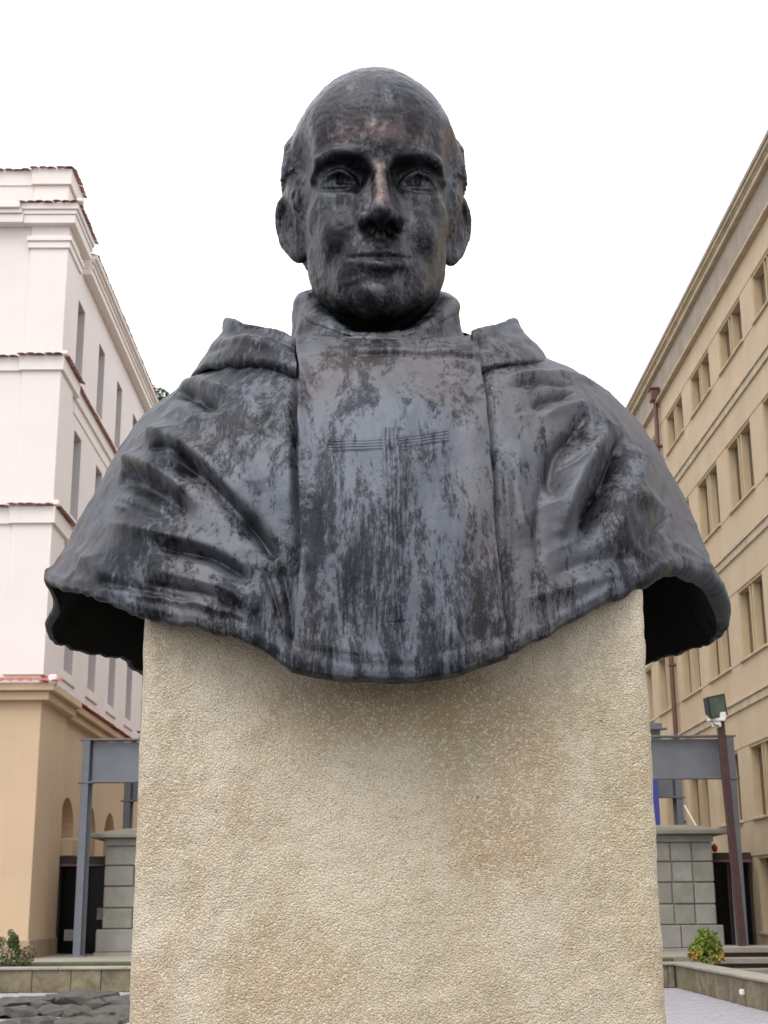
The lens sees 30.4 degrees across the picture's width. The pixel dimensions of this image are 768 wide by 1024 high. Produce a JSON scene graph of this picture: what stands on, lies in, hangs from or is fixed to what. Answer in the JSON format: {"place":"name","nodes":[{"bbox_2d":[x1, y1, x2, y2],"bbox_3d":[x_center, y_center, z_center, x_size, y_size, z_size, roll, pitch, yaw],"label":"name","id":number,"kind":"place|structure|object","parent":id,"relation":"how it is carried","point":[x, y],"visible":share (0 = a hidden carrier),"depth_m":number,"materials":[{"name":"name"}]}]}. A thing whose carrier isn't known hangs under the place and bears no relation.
{"place":"outdoors","nodes":[
{"label":"outdoors","id":0,"kind":"place"},
{"bbox_2d":[0,951,710,962],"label":"terrace","id":1,"kind":"structure","parent":0,"point":[678,956],"depth_m":31.14,"materials":[{"name":"stone"}]},
{"bbox_2d":[0,166,159,958],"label":"corner building","id":2,"kind":"structure","parent":1,"relation":"on","point":[79,398],"depth_m":35.47,"materials":[{"name":"paint"}]},
{"bbox_2d":[62,646,74,688],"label":"window","id":3,"kind":"structure","parent":2,"relation":"in","point":[68,654],"depth_m":36.75,"materials":[{"name":"grey glass"}]},
{"bbox_2d":[70,429,81,528],"bbox_3d":[-8.270,-0.803,37.277,0.375,2.570,1.470,0,-16,-1],"label":"window","id":4,"kind":"structure","parent":2,"relation":"in","point":[77,441],"depth_m":37.72,"materials":[{"name":"grey glass"}]},
{"bbox_2d":[75,301,84,375],"bbox_3d":[-8.291,-4.415,37.896,0.375,2.360,1.420,0,-16,-1],"label":"window","id":5,"kind":"structure","parent":2,"relation":"in","point":[81,313],"depth_m":38.35,"materials":[{"name":"grey glass"}]},
{"bbox_2d":[85,655,96,704],"bbox_3d":[-8.275,3.974,39.473,0.375,2.610,1.570,0,-16,-1],"label":"window","id":6,"kind":"structure","parent":2,"relation":"in","point":[92,658],"depth_m":39.79,"materials":[{"name":"grey glass"}]},
{"bbox_2d":[95,465,101,490],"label":"window","id":7,"kind":"structure","parent":2,"relation":"in","point":[98,478],"depth_m":40.89,"materials":[{"name":"grey glass"}]},
{"bbox_2d":[96,342,104,420],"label":"window","id":8,"kind":"structure","parent":2,"relation":"in","point":[99,402],"depth_m":41.21,"materials":[{"name":"grey glass"}]},
{"bbox_2d":[106,657,115,718],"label":"window","id":9,"kind":"structure","parent":2,"relation":"in","point":[112,661],"depth_m":42.83,"materials":[{"name":"grey glass"}]},
{"bbox_2d":[114,380,121,449],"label":"window","id":10,"kind":"structure","parent":2,"relation":"in","point":[119,390],"depth_m":44.11,"materials":[{"name":"grey glass"}]},
{"bbox_2d":[123,666,132,730],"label":"window","id":11,"kind":"structure","parent":2,"relation":"in","point":[129,672],"depth_m":45.84,"materials":[{"name":"grey glass"}]},
{"bbox_2d":[132,413,136,427],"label":"window","id":12,"kind":"structure","parent":2,"relation":"in","point":[134,419],"depth_m":47.11,"materials":[{"name":"grey glass"}]},
{"bbox_2d":[139,676,142,736],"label":"window","id":13,"kind":"structure","parent":2,"relation":"in","point":[142,676],"depth_m":48.83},
{"bbox_2d":[56,856,106,953],"bbox_3d":[-7.000,9.871,35.565,2.090,2.310,1.850,0,-16,-1],"label":"glazed entrance","id":14,"kind":"object","parent":1,"relation":"on","point":[66,900],"visible":0.45,"depth_m":34.92,"materials":[{"name":"glass"}]},
{"bbox_2d":[60,838,77,856],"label":"ochre parapet","id":15,"kind":"structure","parent":14,"relation":"on","point":[68,846],"depth_m":35.06,"materials":[{"name":"beige paint"}]},
{"bbox_2d":[90,828,136,955],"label":"stone pier","id":16,"kind":"structure","parent":1,"relation":"on","point":[114,936],"depth_m":33.74,"materials":[{"name":"stone"}]},
{"bbox_2d":[0,957,673,966],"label":"terrace edge","id":17,"kind":"object","parent":1,"relation":"attached to","point":[128,963],"visible":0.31,"depth_m":29.69,"materials":[{"name":"stone"}]},
{"bbox_2d":[121,723,685,828],"bbox_3d":[0.553,8.892,39.055,15.700,6.010,0.440,0,-16,-1],"label":"portal frame","id":18,"kind":"object","parent":1,"relation":"on","point":[671,789],"visible":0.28,"depth_m":39.31,"materials":[{"name":"grey metal"}]},
{"bbox_2d":[653,780,659,824],"bbox_3d":[7.266,8.103,38.968,0.630,1.450,0.040,0,-16,-1],"label":"blue banner","id":19,"kind":"object","parent":18,"relation":"hanging from","point":[656,801],"visible":0.06,"depth_m":38.98,"materials":[{"name":"fabric"}]},
{"bbox_2d":[67,735,748,956],"bbox_3d":[0.614,7.779,33.136,15.700,4.968,0.440,0,-16,-1],"label":"portal frame","id":20,"kind":"object","parent":1,"relation":"on","point":[108,761],"visible":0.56,"depth_m":33.56,"materials":[{"name":"grey metal"}]},
{"bbox_2d":[656,825,726,950],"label":"stone pier","id":21,"kind":"structure","parent":1,"relation":"on","point":[686,889],"depth_m":33.93,"materials":[{"name":"stone"}]},
{"bbox_2d":[684,805,696,825],"bbox_3d":[8.129,8.096,37.328,0.462,0.752,0.044,-15,-21,42],"label":"white rod","id":22,"kind":"object","parent":21,"relation":"on","point":[690,815],"visible":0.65,"depth_m":37.37,"materials":[{"name":"plastic"}]},
{"bbox_2d":[712,844,717,851],"bbox_3d":[8.301,8.436,35.521,0.150,0.200,0.150,0,-16,-1],"label":"red beacon","id":23,"kind":"object","parent":21,"relation":"attached to","point":[714,848],"visible":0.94,"depth_m":35.47,"materials":[{"name":"plastic"}]},
{"bbox_2d":[625,130,767,944],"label":"beige building","id":24,"kind":"structure","parent":1,"relation":"on","point":[697,406],"depth_m":37.72,"materials":[{"name":"paint"}]},
{"bbox_2d":[645,667,654,722],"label":"window","id":25,"kind":"structure","parent":24,"relation":"in","point":[648,672],"depth_m":48.93,"materials":[{"name":"paint"}]},
{"bbox_2d":[658,656,671,716],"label":"window","id":26,"kind":"structure","parent":24,"relation":"in","point":[664,673],"depth_m":46.62,"materials":[{"name":"concrete"}]},
{"bbox_2d":[666,798,673,824],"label":"window","id":27,"kind":"structure","parent":24,"relation":"in","point":[670,816],"depth_m":45.67,"materials":[{"name":"concrete"}]},
{"bbox_2d":[666,394,684,455],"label":"window","id":28,"kind":"structure","parent":24,"relation":"in","point":[675,427],"depth_m":44.39,"materials":[{"name":"concrete"}]},
{"bbox_2d":[681,648,701,701],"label":"window","id":29,"kind":"structure","parent":24,"relation":"in","point":[690,658],"depth_m":42.37,"materials":[{"name":"concrete"}]},
{"bbox_2d":[689,780,710,826],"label":"window","id":30,"kind":"structure","parent":24,"relation":"in","point":[699,795],"depth_m":41.29,"materials":[{"name":"concrete"}]},
{"bbox_2d":[690,350,711,419],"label":"window","id":31,"kind":"structure","parent":24,"relation":"in","point":[700,379],"depth_m":41.00,"materials":[{"name":"concrete"}]},
{"bbox_2d":[698,462,720,543],"bbox_3d":[9.277,-0.197,39.931,0.360,1.868,2.530,0,-16,-1],"label":"window","id":32,"kind":"structure","parent":24,"relation":"in","point":[708,496],"depth_m":40.00,"materials":[{"name":"concrete"}]},
{"bbox_2d":[708,629,731,683],"bbox_3d":[9.304,3.607,38.868,0.360,1.868,2.530,0,-16,-1],"label":"window","id":33,"kind":"structure","parent":24,"relation":"in","point":[719,650],"depth_m":38.85,"materials":[{"name":"concrete"}]},
{"bbox_2d":[718,751,742,827],"bbox_3d":[9.331,7.431,37.801,0.360,1.848,2.530,0,-16,-1],"label":"window","id":34,"kind":"structure","parent":24,"relation":"in","point":[722,810],"depth_m":38.25,"materials":[{"name":"paint"}]},
{"bbox_2d":[718,299,743,376],"bbox_3d":[9.286,-4.638,37.506,0.360,1.278,2.530,0,-16,-1],"label":"window","id":35,"kind":"structure","parent":24,"relation":"in","point":[730,336],"depth_m":37.58,"materials":[{"name":"concrete"}]},
{"bbox_2d":[727,420,755,514],"bbox_3d":[9.311,-1.147,36.531,0.360,1.868,2.530,0,-16,-1],"label":"window","id":36,"kind":"structure","parent":24,"relation":"in","point":[739,452],"depth_m":36.62,"materials":[{"name":"concrete"}]},
{"bbox_2d":[738,572,767,662],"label":"window","id":37,"kind":"structure","parent":24,"relation":"in","point":[751,599],"depth_m":35.55,"materials":[{"name":"concrete"}]},
{"bbox_2d":[750,738,767,820],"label":"window","id":38,"kind":"structure","parent":24,"relation":"in","point":[759,750],"depth_m":35.34,"materials":[{"name":"paint"}]},
{"bbox_2d":[752,251,767,324],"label":"window","id":39,"kind":"structure","parent":24,"relation":"in","point":[760,276],"depth_m":35.08,"materials":[{"name":"concrete"}]},
{"bbox_2d":[758,855,767,934],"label":"window","id":40,"kind":"structure","parent":24,"relation":"in","point":[762,860],"depth_m":34.78,"materials":[{"name":"concrete"}]},
{"bbox_2d":[762,395,767,475],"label":"window","id":41,"kind":"structure","parent":24,"relation":"in","point":[765,403],"depth_m":34.30,"materials":[{"name":"concrete"}]},
{"bbox_2d":[711,852,755,944],"bbox_3d":[8.366,9.890,36.025,1.650,2.310,1.850,0,-16,-1],"label":"glazed entrance","id":42,"kind":"object","parent":1,"relation":"on","point":[722,882],"visible":0.2,"depth_m":35.39,"materials":[{"name":"glass"}]},
{"bbox_2d":[0,988,767,1023],"bbox_3d":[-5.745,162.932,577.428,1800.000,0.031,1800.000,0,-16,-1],"label":"plaza ground","id":43,"kind":"structure","parent":0,"point":[682,1006],"depth_m":22.19,"materials":[{"name":"grey stone"}]},
{"bbox_2d":[3,1005,37,1018],"bbox_3d":[-5.444,7.584,21.381,0.403,0.242,0.496,-8,-17,25],"label":"slate fragment","id":44,"kind":"object","parent":43,"relation":"on","point":[21,1011],"visible":0.65,"depth_m":21.24,"materials":[{"name":"grey stone"}]},
{"bbox_2d":[0,1007,42,1017],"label":"slate slab","id":45,"kind":"structure","parent":43,"relation":"on","point":[3,1014],"depth_m":21.68,"materials":[{"name":"grey stone"}]},
{"bbox_2d":[0,995,54,1006],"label":"slate slab","id":46,"kind":"structure","parent":43,"relation":"on","point":[13,1001],"depth_m":23.54,"materials":[{"name":"grey stone"}]},
{"bbox_2d":[0,1016,60,1023],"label":"slate slab","id":47,"kind":"structure","parent":43,"relation":"on","point":[14,1021],"depth_m":20.53,"materials":[{"name":"grey stone"}]},
{"bbox_2d":[20,1016,53,1023],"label":"slate fragment","id":48,"kind":"object","parent":43,"relation":"on","point":[40,1020],"visible":1,"depth_m":19.47,"materials":[{"name":"grey stone"}]},
{"bbox_2d":[30,999,50,1008],"bbox_3d":[-5.622,8.065,23.121,0.374,0.198,0.373,-1,-15,27],"label":"slate fragment","id":49,"kind":"object","parent":43,"relation":"on","point":[36,1004],"visible":0.54,"depth_m":22.99,"materials":[{"name":"grey stone"}]},
{"bbox_2d":[37,1003,91,1016],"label":"slate slab","id":50,"kind":"structure","parent":43,"relation":"on","point":[54,1010],"depth_m":22.02,"materials":[{"name":"grey stone"}]},
{"bbox_2d":[60,1008,94,1017],"bbox_3d":[-4.615,7.570,21.329,0.430,0.178,0.578,-20,-29,36],"label":"slate fragment","id":51,"kind":"object","parent":43,"relation":"on","point":[69,1012],"visible":0.64,"depth_m":21.14,"materials":[{"name":"grey stone"}]},
{"bbox_2d":[46,990,119,1005],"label":"slate slab","id":52,"kind":"structure","parent":43,"relation":"on","point":[79,997],"depth_m":23.71,"materials":[{"name":"grey stone"}]},
{"bbox_2d":[54,1014,127,1023],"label":"slate slab","id":53,"kind":"structure","parent":43,"relation":"on","point":[104,1019],"depth_m":20.22,"materials":[{"name":"grey stone"}]},
{"bbox_2d":[83,999,111,1009],"bbox_3d":[-4.718,8.098,23.222,0.487,0.176,0.504,8,-14,-6],"label":"slate fragment","id":54,"kind":"object","parent":43,"relation":"on","point":[93,1004],"visible":0.58,"depth_m":23.06,"materials":[{"name":"grey stone"}]},
{"bbox_2d":[87,1004,129,1015],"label":"slate slab","id":55,"kind":"structure","parent":43,"relation":"on","point":[111,1010],"depth_m":21.78,"materials":[{"name":"grey stone"}]},
{"bbox_2d":[101,994,129,1004],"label":"slate slab","id":56,"kind":"structure","parent":43,"relation":"on","point":[119,1000],"depth_m":23.50,"materials":[{"name":"grey stone"}]},
{"bbox_2d":[114,1007,129,1021],"bbox_3d":[-3.788,7.484,20.996,0.438,0.157,0.591,-1,-6,26],"label":"slate fragment","id":57,"kind":"object","parent":43,"relation":"on","point":[124,1012],"visible":0.32,"depth_m":20.96,"materials":[{"name":"grey stone"}]},
{"bbox_2d":[0,962,679,992],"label":"wall","id":58,"kind":"structure","parent":43,"relation":"on","point":[45,979],"depth_m":28.37,"materials":[{"name":"stone"}]},
{"bbox_2d":[129,589,665,1023],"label":"pedestal","id":59,"kind":"object","parent":43,"relation":"on","point":[478,846],"visible":0.88,"depth_m":2.15,"materials":[{"name":"stone"}]},
{"bbox_2d":[44,67,730,683],"bbox_3d":[0.006,-0.235,2.673,1.292,1.258,0.894,0,-16,-1],"label":"bust","id":60,"kind":"object","parent":59,"relation":"on","point":[378,465],"visible":0.98,"depth_m":2.29,"materials":[{"name":"black metal"}]},
{"bbox_2d":[673,962,767,1010],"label":"wall","id":61,"kind":"structure","parent":43,"relation":"on","point":[722,983],"depth_m":24.59,"materials":[{"name":"concrete"}]},
{"bbox_2d":[739,989,744,994],"bbox_3d":[5.875,7.880,23.224,0.077,0.090,0.100,0,-16,-1],"label":"wall socket","id":62,"kind":"object","parent":61,"relation":"attached to","point":[741,991],"depth_m":23.18,"materials":[{"name":"white plastic"}]},
{"bbox_2d":[688,945,767,973],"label":"stone steps","id":63,"kind":"structure","parent":43,"relation":"on","point":[753,958],"depth_m":30.77,"materials":[{"name":"grey stone"}]},
{"bbox_2d":[703,694,746,945],"bbox_3d":[7.886,7.058,32.618,0.814,5.729,0.429,5,-17,-19],"label":"floodlight pole","id":64,"kind":"object","parent":63,"relation":"on","point":[715,708],"visible":0.86,"depth_m":32.72,"materials":[{"name":"brown metal"}]},
{"bbox_2d":[0,0,767,406],"label":"sky","id":65,"kind":"structure","parent":0,"point":[606,144],"materials":[{"name":"white"}]},
{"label":"hill","id":66,"kind":"structure","parent":0,"visible":0},
{"bbox_2d":[153,385,168,400],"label":"hillside tree","id":67,"kind":"object","parent":66,"relation":"on","point":[160,396],"depth_m":84.01,"materials":[{"name":"green plant"}]},
{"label":"planting bed","id":68,"kind":"structure","parent":0,"visible":0},
{"bbox_2d":[0,929,36,966],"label":"bush","id":69,"kind":"object","parent":68,"relation":"on","point":[15,946],"visible":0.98,"depth_m":29.29,"materials":[{"name":"green plant"}]},
{"bbox_2d":[687,927,724,964],"bbox_3d":[6.738,9.112,29.660,0.809,0.797,0.563,0,-16,-1],"label":"bush","id":70,"kind":"object","parent":68,"relation":"on","point":[703,941],"visible":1,"depth_m":29.59,"materials":[{"name":"green plant"}]}
]}

